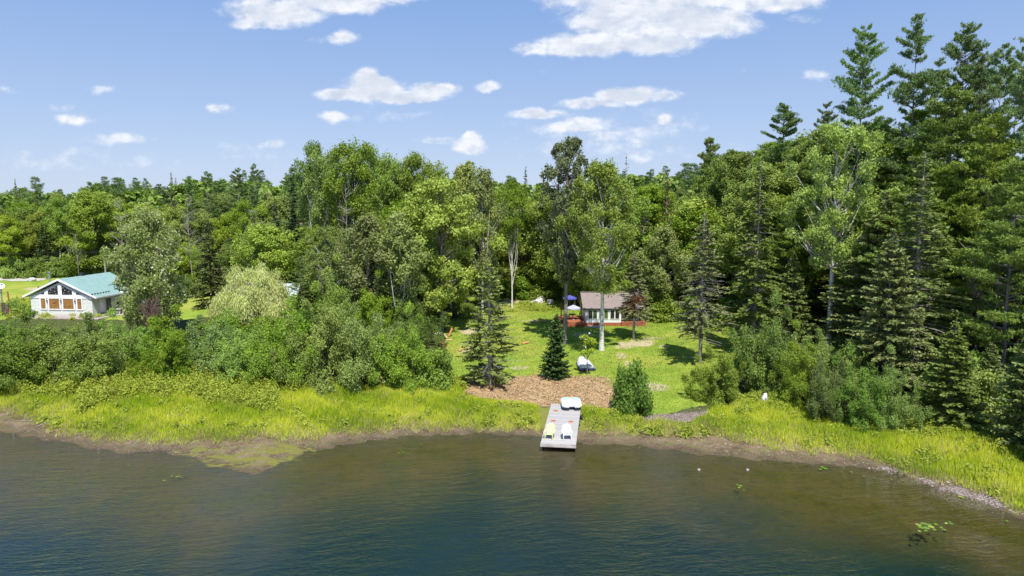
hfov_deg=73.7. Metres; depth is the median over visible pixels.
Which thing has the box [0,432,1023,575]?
lake water
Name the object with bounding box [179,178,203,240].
white pine
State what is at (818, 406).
leafy shrub
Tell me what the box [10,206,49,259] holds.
broadleaf tree
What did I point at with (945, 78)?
white pine
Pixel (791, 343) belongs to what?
leafy shrub
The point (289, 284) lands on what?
metal roof shed
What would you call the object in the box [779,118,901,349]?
poplar tree
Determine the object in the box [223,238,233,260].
white pine
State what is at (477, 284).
broadleaf tree
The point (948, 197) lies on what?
white pine
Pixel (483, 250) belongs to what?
broadleaf tree
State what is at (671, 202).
spruce tree
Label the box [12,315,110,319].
patio slab
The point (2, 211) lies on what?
broadleaf tree
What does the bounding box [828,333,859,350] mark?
leafy shrub
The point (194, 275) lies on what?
leafy shrub
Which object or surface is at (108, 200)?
broadleaf tree
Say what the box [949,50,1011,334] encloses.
white pine
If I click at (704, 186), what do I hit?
broadleaf tree
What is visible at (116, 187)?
conifer wood
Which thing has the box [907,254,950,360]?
spruce tree
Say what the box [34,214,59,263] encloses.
spruce tree
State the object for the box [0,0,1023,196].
sky
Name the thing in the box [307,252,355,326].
leafy shrub
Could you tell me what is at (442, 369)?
leafy shrub
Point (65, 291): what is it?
gable window
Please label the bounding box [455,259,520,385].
spruce tree
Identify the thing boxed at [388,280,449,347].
leafy shrub
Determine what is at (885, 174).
white pine
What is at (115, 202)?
broadleaf tree
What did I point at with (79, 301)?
window
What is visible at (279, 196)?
broadleaf tree
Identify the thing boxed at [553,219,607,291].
broadleaf tree
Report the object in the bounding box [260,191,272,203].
broadleaf tree
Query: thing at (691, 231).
broadleaf tree
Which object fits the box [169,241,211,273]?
broadleaf tree
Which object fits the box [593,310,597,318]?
window
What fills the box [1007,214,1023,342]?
white pine
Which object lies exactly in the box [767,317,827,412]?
leafy shrub
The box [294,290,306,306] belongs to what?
leafy shrub
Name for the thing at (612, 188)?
broadleaf tree
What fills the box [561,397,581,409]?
pedal boat
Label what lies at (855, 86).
white pine
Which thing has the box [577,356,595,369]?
rowing boat
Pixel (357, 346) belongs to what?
leafy shrub
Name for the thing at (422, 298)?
broadleaf tree
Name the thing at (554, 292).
leafy shrub
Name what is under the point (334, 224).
broadleaf tree
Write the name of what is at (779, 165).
white pine
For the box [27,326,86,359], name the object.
leafy shrub
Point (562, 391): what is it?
wood chip mulch
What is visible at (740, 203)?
broadleaf tree
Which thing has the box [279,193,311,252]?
broadleaf tree
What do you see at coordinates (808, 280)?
broadleaf tree
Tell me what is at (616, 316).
window
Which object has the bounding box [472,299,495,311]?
leafy shrub
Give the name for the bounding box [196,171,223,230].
white pine
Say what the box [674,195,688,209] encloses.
broadleaf tree
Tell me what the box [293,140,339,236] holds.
aspen tree
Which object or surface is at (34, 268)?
leafy shrub
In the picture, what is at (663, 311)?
leafy shrub
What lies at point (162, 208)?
broadleaf tree
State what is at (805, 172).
white pine
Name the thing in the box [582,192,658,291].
broadleaf tree
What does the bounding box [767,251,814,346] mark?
fir tree
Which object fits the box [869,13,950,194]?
white pine
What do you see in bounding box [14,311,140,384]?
leafy shrub
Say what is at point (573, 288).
broadleaf tree
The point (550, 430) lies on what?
garden chair
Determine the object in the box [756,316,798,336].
leafy shrub
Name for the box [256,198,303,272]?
broadleaf tree
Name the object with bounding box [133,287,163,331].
bare shrub
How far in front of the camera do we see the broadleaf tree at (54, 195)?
158.22 m
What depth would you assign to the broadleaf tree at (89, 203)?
136.15 m
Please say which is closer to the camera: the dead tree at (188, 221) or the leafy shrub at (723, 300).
the leafy shrub at (723, 300)
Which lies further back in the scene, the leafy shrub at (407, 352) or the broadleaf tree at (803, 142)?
the broadleaf tree at (803, 142)
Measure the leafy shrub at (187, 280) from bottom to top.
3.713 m
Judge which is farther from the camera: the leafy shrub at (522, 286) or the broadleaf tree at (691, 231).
the leafy shrub at (522, 286)
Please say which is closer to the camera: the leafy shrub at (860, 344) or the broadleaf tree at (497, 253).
the leafy shrub at (860, 344)
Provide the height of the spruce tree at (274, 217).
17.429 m
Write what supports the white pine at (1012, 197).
on the ground at (790, 515)
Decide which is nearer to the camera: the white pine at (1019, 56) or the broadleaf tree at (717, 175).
the white pine at (1019, 56)
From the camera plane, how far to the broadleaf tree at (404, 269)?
80.53 m
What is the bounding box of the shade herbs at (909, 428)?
[1,297,1023,496]
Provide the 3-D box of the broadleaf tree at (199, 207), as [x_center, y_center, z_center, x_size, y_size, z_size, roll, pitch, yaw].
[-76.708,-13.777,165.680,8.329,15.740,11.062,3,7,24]
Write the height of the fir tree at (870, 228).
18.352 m
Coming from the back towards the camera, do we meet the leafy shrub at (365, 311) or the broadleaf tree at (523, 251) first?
the broadleaf tree at (523, 251)
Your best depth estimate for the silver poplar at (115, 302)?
97.14 m
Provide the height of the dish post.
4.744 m
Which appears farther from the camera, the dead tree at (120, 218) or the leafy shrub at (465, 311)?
the dead tree at (120, 218)
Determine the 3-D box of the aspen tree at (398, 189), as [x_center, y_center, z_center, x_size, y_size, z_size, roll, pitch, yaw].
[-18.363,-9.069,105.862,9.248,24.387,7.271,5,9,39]
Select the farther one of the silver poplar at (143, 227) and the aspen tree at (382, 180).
the aspen tree at (382, 180)
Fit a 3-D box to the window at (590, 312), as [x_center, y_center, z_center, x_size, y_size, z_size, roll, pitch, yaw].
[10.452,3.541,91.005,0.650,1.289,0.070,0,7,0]
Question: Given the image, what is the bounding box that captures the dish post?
[0,283,4,302]
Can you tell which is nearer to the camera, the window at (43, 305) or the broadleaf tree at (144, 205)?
the window at (43, 305)
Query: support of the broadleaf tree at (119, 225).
on the ground at (790, 515)
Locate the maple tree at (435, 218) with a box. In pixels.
[391,176,509,332]
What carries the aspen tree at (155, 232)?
on the ground at (790, 515)
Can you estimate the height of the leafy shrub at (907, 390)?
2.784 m
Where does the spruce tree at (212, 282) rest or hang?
on the ground at (790, 515)
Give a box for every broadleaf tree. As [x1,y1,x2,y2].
[0,207,26,257]
[0,213,29,265]
[7,201,40,255]
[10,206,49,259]
[19,209,58,258]
[41,192,68,260]
[53,189,121,269]
[56,246,73,254]
[60,231,99,254]
[76,209,122,250]
[99,192,124,246]
[104,209,132,247]
[109,196,124,210]
[116,202,135,215]
[126,201,170,273]
[154,204,177,222]
[160,205,194,271]
[165,203,194,222]
[166,246,208,280]
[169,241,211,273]
[177,199,206,241]
[186,211,217,258]
[200,192,243,248]
[208,246,231,281]
[210,213,237,255]
[214,243,249,290]
[227,221,289,282]
[229,208,261,260]
[230,221,308,307]
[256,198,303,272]
[257,193,286,208]
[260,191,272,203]
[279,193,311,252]
[280,225,354,303]
[306,218,339,267]
[327,212,412,315]
[350,210,389,304]
[369,234,434,313]
[370,210,432,310]
[373,196,452,309]
[414,230,439,300]
[442,159,499,302]
[461,165,510,316]
[463,207,500,294]
[487,207,503,276]
[495,204,535,277]
[496,202,553,282]
[514,188,581,288]
[521,200,554,279]
[545,247,599,305]
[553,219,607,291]
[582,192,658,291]
[608,187,632,206]
[622,181,689,273]
[629,224,693,304]
[641,207,743,302]
[654,195,722,289]
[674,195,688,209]
[687,148,753,289]
[691,154,754,286]
[704,161,743,233]
[709,161,815,306]
[715,151,787,204]
[726,192,827,311]
[774,123,883,289]
[787,136,809,147]
[819,189,954,305]
[835,198,946,295]
[845,124,906,204]
[984,243,1023,328]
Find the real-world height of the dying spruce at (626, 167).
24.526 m
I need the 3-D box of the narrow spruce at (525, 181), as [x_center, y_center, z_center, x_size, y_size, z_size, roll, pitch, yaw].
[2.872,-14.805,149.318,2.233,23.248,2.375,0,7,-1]
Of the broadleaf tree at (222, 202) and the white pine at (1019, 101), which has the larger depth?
the broadleaf tree at (222, 202)
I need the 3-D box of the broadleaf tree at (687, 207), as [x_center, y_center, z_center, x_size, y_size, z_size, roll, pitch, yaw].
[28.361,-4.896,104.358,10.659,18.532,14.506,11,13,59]
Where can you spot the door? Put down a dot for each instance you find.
(108, 301)
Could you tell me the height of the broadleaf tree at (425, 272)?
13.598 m
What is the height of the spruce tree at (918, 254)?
22.007 m
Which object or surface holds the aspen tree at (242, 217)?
on the ground at (790, 515)
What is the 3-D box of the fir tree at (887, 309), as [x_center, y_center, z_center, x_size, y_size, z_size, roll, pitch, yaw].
[32.835,2.422,59.855,8.712,15.298,9.408,2,7,16]
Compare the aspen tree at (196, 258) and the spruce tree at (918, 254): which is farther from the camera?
the aspen tree at (196, 258)
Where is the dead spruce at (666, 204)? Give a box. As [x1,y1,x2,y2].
[661,170,670,221]
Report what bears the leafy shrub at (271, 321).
on the ground at (790, 515)
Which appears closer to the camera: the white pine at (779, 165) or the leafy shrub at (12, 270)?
the white pine at (779, 165)
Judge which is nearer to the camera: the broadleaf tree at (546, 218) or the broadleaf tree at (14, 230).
the broadleaf tree at (546, 218)
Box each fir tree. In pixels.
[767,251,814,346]
[803,191,942,354]
[828,228,937,401]
[914,319,990,432]
[976,342,1006,383]
[980,321,1023,456]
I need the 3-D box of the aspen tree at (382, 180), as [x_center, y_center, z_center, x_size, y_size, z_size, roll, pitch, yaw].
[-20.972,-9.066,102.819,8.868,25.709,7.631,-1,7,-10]
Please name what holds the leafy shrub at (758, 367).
on the ground at (790, 515)
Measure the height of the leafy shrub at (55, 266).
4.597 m
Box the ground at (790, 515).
[0,197,1023,575]
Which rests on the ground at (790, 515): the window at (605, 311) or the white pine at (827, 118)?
the white pine at (827, 118)
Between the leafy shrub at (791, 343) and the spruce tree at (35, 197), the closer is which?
the leafy shrub at (791, 343)
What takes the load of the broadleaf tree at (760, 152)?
on the ground at (790, 515)
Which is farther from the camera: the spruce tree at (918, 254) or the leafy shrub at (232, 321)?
the leafy shrub at (232, 321)
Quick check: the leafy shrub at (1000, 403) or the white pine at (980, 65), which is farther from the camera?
the white pine at (980, 65)
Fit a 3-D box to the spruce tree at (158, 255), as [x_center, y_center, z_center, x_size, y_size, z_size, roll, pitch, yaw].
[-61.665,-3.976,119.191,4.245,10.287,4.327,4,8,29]
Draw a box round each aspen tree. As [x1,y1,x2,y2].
[39,195,94,258]
[140,210,169,256]
[185,244,210,278]
[224,199,271,245]
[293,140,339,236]
[320,137,379,291]
[328,201,381,251]
[343,140,401,215]
[374,149,415,213]
[395,151,449,225]
[492,177,528,308]
[493,186,531,257]
[671,189,685,208]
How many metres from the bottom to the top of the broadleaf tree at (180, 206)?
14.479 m
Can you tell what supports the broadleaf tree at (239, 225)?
on the ground at (790, 515)
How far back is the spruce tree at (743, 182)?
99.62 m
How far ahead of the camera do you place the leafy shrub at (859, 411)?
53.76 m
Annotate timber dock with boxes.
[540,404,583,450]
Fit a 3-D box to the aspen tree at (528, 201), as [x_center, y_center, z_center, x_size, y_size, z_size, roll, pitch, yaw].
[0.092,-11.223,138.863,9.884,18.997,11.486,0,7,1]
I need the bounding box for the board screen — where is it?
[1,291,10,315]
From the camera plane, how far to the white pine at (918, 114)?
81.59 m
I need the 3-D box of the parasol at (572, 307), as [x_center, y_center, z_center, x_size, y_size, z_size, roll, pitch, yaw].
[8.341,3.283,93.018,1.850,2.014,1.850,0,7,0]
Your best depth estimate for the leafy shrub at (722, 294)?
107.13 m
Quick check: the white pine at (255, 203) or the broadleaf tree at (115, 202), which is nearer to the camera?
the white pine at (255, 203)
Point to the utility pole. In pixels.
(69, 259)
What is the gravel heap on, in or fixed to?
on the ground at (790, 515)
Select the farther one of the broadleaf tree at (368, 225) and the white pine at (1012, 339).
the broadleaf tree at (368, 225)
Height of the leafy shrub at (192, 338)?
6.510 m
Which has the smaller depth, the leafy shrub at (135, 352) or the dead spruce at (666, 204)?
the leafy shrub at (135, 352)
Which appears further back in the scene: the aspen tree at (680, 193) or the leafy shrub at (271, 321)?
the aspen tree at (680, 193)
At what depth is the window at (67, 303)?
95.75 m
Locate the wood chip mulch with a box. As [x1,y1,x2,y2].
[465,371,614,408]
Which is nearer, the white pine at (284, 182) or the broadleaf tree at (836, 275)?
the broadleaf tree at (836, 275)
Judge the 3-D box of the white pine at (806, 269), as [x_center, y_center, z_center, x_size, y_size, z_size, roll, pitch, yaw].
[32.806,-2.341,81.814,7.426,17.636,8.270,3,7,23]
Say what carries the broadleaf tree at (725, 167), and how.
on the ground at (790, 515)
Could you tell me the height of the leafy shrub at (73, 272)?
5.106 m
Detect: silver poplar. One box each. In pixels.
[99,202,191,329]
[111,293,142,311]
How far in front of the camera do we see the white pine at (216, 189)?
169.61 m
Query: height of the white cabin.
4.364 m
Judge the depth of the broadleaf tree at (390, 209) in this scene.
93.60 m
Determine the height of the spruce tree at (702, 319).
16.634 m
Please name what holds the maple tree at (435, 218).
on the ground at (790, 515)
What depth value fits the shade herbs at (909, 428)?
56.94 m
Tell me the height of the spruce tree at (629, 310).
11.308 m
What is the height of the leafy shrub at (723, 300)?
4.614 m
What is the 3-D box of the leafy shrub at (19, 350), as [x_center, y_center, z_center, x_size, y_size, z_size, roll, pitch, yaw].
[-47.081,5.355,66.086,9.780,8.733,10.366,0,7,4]
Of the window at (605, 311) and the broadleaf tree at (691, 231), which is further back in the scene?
the broadleaf tree at (691, 231)
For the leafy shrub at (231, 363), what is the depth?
65.64 m
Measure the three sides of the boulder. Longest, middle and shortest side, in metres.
1.292 x 0.620 x 0.553 m
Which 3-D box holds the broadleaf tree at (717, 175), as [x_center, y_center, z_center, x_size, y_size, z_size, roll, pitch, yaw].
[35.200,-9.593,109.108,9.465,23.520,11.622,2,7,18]
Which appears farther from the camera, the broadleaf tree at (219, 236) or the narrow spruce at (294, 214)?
the broadleaf tree at (219, 236)
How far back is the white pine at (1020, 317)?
57.41 m
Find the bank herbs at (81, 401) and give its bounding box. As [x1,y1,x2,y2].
[0,294,1022,500]
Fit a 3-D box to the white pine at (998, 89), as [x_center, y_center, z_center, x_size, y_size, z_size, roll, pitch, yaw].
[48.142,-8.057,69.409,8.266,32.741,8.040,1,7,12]
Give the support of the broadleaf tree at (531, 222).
on the ground at (790, 515)
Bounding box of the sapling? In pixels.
[578,333,598,374]
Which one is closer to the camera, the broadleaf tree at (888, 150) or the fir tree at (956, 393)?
the fir tree at (956, 393)
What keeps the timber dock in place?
on the ground at (790, 515)
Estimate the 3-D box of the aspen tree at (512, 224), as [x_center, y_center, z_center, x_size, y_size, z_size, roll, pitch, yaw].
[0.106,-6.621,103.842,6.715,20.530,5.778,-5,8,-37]
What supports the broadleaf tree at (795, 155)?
on the ground at (790, 515)
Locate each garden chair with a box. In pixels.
[543,423,555,439]
[561,424,572,439]
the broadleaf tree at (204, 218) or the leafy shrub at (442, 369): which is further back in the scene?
the broadleaf tree at (204, 218)
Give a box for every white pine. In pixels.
[155,186,178,208]
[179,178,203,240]
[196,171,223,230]
[200,180,233,207]
[220,167,248,239]
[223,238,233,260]
[235,194,261,242]
[247,163,265,209]
[267,175,299,201]
[279,190,312,276]
[286,256,313,308]
[686,137,720,197]
[725,162,779,305]
[742,102,802,208]
[743,161,818,296]
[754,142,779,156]
[754,195,818,325]
[774,136,850,311]
[808,101,841,307]
[817,23,896,314]
[834,143,894,292]
[847,189,976,349]
[855,152,911,245]
[859,108,951,215]
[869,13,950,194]
[883,82,1014,321]
[893,164,1006,348]
[908,56,955,162]
[915,21,994,186]
[933,110,1023,354]
[944,157,1023,374]
[947,43,1023,353]
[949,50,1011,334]
[975,37,1023,364]
[982,46,1023,324]
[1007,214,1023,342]
[1008,233,1023,327]
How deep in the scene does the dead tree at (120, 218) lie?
111.37 m
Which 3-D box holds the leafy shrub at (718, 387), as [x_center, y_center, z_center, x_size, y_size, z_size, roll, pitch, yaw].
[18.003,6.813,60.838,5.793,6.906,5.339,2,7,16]
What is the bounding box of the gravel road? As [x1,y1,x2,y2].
[0,277,52,280]
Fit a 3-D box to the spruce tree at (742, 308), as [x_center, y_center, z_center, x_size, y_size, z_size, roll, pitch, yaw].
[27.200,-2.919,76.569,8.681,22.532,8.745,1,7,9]
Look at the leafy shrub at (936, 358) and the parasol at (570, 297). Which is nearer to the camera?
the leafy shrub at (936, 358)
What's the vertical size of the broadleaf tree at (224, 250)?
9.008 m
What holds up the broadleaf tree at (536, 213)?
on the ground at (790, 515)
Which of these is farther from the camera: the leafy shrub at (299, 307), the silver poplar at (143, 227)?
the leafy shrub at (299, 307)
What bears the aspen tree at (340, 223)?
on the ground at (790, 515)
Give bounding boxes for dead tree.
[71,233,81,272]
[108,201,129,270]
[178,195,201,273]
[336,185,354,296]
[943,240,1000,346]
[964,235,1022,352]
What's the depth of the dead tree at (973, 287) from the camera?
63.03 m
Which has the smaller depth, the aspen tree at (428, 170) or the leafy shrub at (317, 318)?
the leafy shrub at (317, 318)
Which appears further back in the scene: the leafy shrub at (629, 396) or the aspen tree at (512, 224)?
the aspen tree at (512, 224)
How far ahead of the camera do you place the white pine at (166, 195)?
172.22 m
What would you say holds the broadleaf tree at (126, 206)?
on the ground at (790, 515)
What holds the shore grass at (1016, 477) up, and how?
on the ground at (790, 515)
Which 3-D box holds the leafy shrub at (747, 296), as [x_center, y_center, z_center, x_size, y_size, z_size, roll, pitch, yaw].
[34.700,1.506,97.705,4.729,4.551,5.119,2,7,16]
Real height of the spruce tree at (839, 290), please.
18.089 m
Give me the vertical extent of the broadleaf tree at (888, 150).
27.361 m
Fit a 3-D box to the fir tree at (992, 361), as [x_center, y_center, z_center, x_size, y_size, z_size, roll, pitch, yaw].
[39.179,7.524,56.020,4.270,6.330,3.830,3,7,21]
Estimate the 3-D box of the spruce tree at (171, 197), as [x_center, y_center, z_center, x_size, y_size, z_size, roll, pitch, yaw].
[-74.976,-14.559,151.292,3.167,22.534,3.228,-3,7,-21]
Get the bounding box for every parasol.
[563,295,576,315]
[568,305,579,319]
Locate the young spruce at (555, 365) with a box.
[538,315,571,379]
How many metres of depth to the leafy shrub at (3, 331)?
71.22 m
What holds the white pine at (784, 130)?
on the ground at (790, 515)
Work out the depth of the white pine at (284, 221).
116.09 m
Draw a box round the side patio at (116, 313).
[101,311,121,315]
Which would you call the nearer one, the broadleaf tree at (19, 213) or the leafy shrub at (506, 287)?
the leafy shrub at (506, 287)
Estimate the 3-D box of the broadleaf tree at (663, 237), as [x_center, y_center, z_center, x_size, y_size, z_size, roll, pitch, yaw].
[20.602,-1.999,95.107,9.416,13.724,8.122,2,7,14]
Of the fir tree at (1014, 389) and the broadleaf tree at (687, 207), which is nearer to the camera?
the fir tree at (1014, 389)
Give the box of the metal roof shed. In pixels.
[277,283,300,317]
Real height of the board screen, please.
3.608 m
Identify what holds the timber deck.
on the ground at (790, 515)
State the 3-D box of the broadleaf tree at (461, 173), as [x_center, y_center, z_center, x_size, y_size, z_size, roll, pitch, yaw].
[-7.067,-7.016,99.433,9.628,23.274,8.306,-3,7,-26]
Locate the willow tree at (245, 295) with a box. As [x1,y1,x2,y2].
[205,261,292,328]
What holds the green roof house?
on the ground at (790, 515)
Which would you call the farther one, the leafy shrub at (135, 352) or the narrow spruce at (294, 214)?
the narrow spruce at (294, 214)
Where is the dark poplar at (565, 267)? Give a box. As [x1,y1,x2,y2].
[535,134,596,344]
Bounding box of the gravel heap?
[531,296,545,302]
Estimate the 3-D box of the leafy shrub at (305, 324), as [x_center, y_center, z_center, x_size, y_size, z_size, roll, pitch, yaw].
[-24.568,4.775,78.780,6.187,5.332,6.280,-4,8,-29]
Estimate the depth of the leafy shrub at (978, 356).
57.05 m
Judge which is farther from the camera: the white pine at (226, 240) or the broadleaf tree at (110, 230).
the broadleaf tree at (110, 230)
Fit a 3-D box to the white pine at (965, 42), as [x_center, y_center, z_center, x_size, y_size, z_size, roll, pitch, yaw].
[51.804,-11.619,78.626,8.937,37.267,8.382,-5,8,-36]
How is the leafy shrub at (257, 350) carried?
on the ground at (790, 515)
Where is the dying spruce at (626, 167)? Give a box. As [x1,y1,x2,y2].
[623,153,630,183]
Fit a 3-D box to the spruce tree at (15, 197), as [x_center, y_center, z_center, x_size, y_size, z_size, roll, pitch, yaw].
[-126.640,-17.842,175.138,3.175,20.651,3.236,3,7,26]
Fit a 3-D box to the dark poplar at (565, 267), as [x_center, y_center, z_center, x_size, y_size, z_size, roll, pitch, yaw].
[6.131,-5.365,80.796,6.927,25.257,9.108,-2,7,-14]
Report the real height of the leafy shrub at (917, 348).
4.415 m
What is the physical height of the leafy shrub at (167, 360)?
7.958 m
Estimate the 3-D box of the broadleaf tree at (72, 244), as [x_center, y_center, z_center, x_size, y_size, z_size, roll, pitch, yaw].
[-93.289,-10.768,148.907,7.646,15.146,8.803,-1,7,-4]
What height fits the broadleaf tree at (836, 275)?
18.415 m
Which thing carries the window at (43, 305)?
in the green roof house
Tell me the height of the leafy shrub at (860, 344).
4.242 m
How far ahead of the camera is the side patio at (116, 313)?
96.51 m
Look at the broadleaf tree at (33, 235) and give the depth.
148.37 m
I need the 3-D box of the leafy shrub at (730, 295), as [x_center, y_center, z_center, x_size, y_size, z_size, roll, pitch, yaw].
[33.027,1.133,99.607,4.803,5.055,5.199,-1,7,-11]
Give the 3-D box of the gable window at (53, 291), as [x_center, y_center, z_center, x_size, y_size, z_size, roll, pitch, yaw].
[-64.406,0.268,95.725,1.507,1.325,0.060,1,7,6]
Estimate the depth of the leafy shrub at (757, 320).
87.69 m
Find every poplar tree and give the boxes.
[302,225,352,297]
[553,157,640,350]
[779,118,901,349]
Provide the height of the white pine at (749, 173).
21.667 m
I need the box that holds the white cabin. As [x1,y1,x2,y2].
[578,292,642,325]
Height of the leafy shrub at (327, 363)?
11.754 m
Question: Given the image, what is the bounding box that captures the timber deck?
[559,303,645,326]
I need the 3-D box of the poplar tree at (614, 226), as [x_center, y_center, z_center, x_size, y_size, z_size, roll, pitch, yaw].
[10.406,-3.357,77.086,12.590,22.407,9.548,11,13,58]
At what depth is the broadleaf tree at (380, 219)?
90.02 m
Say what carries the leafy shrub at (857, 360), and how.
on the ground at (790, 515)
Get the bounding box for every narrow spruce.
[284,164,303,282]
[523,167,527,194]
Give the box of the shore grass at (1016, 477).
[0,365,1023,511]
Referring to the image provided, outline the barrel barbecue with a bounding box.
[452,311,457,320]
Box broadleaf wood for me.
[0,173,706,228]
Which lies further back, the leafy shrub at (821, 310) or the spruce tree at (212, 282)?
the spruce tree at (212, 282)
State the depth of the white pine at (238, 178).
151.78 m
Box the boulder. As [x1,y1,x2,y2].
[761,393,767,401]
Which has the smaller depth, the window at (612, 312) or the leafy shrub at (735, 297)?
the window at (612, 312)
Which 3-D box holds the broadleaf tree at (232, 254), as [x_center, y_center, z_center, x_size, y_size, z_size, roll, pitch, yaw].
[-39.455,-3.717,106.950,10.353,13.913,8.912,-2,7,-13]
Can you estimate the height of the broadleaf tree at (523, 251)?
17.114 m
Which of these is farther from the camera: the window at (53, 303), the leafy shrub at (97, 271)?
the leafy shrub at (97, 271)
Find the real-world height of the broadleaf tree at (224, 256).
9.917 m
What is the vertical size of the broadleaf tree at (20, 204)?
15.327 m
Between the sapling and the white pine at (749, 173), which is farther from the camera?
the white pine at (749, 173)
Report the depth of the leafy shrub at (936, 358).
61.05 m
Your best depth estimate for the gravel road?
135.94 m
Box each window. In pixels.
[39,297,47,309]
[47,298,60,309]
[48,286,57,294]
[61,285,71,294]
[61,298,74,309]
[76,298,82,309]
[588,310,592,318]
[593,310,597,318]
[604,310,608,318]
[610,310,614,318]
[615,310,619,318]
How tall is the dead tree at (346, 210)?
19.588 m
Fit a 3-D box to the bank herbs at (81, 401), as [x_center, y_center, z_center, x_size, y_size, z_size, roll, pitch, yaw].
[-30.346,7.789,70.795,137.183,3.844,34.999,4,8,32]
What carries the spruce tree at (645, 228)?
on the ground at (790, 515)
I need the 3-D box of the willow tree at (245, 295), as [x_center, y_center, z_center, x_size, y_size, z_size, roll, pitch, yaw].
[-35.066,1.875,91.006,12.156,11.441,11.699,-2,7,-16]
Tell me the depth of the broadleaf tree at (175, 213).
138.10 m
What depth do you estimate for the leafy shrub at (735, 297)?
96.94 m
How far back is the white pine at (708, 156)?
115.69 m
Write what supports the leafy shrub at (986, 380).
on the ground at (790, 515)
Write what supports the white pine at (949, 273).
on the ground at (790, 515)
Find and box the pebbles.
[9,407,1022,514]
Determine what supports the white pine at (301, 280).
on the ground at (790, 515)
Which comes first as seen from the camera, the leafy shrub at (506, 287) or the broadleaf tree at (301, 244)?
the broadleaf tree at (301, 244)
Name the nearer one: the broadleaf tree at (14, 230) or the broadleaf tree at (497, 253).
the broadleaf tree at (497, 253)
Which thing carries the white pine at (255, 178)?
on the ground at (790, 515)
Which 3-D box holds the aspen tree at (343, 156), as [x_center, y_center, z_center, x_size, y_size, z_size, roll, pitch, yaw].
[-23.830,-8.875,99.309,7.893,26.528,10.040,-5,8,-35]
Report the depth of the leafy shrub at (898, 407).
52.58 m
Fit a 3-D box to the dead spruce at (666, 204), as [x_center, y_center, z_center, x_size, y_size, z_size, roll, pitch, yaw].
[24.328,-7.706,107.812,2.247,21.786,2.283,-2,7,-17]
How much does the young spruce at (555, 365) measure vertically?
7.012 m
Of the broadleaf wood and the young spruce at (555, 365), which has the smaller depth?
the young spruce at (555, 365)
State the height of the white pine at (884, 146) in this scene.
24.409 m
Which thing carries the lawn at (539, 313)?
on the ground at (790, 515)
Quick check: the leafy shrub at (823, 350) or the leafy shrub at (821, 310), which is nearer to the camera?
the leafy shrub at (823, 350)
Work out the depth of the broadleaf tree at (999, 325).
71.23 m
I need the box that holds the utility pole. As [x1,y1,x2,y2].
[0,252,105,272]
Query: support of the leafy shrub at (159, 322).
on the ground at (790, 515)
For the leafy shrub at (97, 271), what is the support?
on the ground at (790, 515)
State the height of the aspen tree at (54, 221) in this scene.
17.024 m
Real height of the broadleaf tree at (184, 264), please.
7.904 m
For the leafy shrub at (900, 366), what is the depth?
61.50 m
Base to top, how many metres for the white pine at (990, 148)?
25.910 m
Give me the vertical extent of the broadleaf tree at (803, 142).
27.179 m
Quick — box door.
[106,298,111,311]
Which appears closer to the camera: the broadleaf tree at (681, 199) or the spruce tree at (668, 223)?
the spruce tree at (668, 223)
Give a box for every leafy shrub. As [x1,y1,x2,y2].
[0,255,27,278]
[0,294,46,352]
[0,297,67,390]
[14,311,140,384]
[20,257,47,278]
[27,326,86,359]
[43,256,68,278]
[63,257,91,277]
[84,304,158,363]
[86,263,111,274]
[127,303,202,384]
[143,314,175,348]
[171,276,199,296]
[172,312,234,375]
[186,270,212,295]
[196,314,255,343]
[197,305,271,382]
[240,291,321,386]
[241,314,286,343]
[266,266,359,395]
[271,306,318,339]
[291,303,316,316]
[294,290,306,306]
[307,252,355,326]
[310,304,374,361]
[333,299,404,394]
[353,268,399,333]
[361,299,442,394]
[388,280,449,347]
[408,347,456,390]
[412,299,435,327]
[457,302,485,319]
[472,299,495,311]
[483,276,517,297]
[505,274,548,298]
[528,280,571,300]
[607,357,653,417]
[641,290,685,323]
[676,294,711,326]
[680,327,746,407]
[707,278,724,303]
[707,296,744,329]
[724,283,743,299]
[725,287,803,398]
[732,295,748,303]
[741,294,767,306]
[748,307,764,329]
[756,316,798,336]
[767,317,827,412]
[785,327,841,382]
[788,341,810,385]
[801,310,822,328]
[802,304,826,323]
[805,351,859,422]
[817,337,895,433]
[826,346,869,384]
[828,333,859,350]
[852,339,883,346]
[862,343,933,430]
[877,353,913,392]
[902,370,933,400]
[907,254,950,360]
[914,341,940,373]
[919,347,969,373]
[932,349,989,392]
[940,367,1010,423]
[984,391,1023,428]
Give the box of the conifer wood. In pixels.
[0,162,702,211]
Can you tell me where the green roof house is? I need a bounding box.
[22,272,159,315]
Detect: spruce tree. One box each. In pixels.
[14,179,19,220]
[34,180,39,205]
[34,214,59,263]
[152,238,169,278]
[169,173,176,230]
[188,222,228,309]
[268,196,285,269]
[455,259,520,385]
[614,250,655,338]
[632,197,653,295]
[657,199,679,297]
[663,216,683,299]
[668,211,736,363]
[717,160,790,354]
[722,151,751,295]
[819,226,857,317]
[851,151,971,373]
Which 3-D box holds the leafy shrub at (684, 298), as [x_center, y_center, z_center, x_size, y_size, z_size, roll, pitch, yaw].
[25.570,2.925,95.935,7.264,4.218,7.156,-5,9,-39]
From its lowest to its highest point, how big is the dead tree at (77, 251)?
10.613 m
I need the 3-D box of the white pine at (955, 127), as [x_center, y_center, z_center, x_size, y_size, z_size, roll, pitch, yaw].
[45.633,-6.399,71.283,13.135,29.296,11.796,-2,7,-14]
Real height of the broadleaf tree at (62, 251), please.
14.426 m
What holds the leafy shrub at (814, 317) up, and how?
on the ground at (790, 515)
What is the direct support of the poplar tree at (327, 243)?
on the ground at (790, 515)

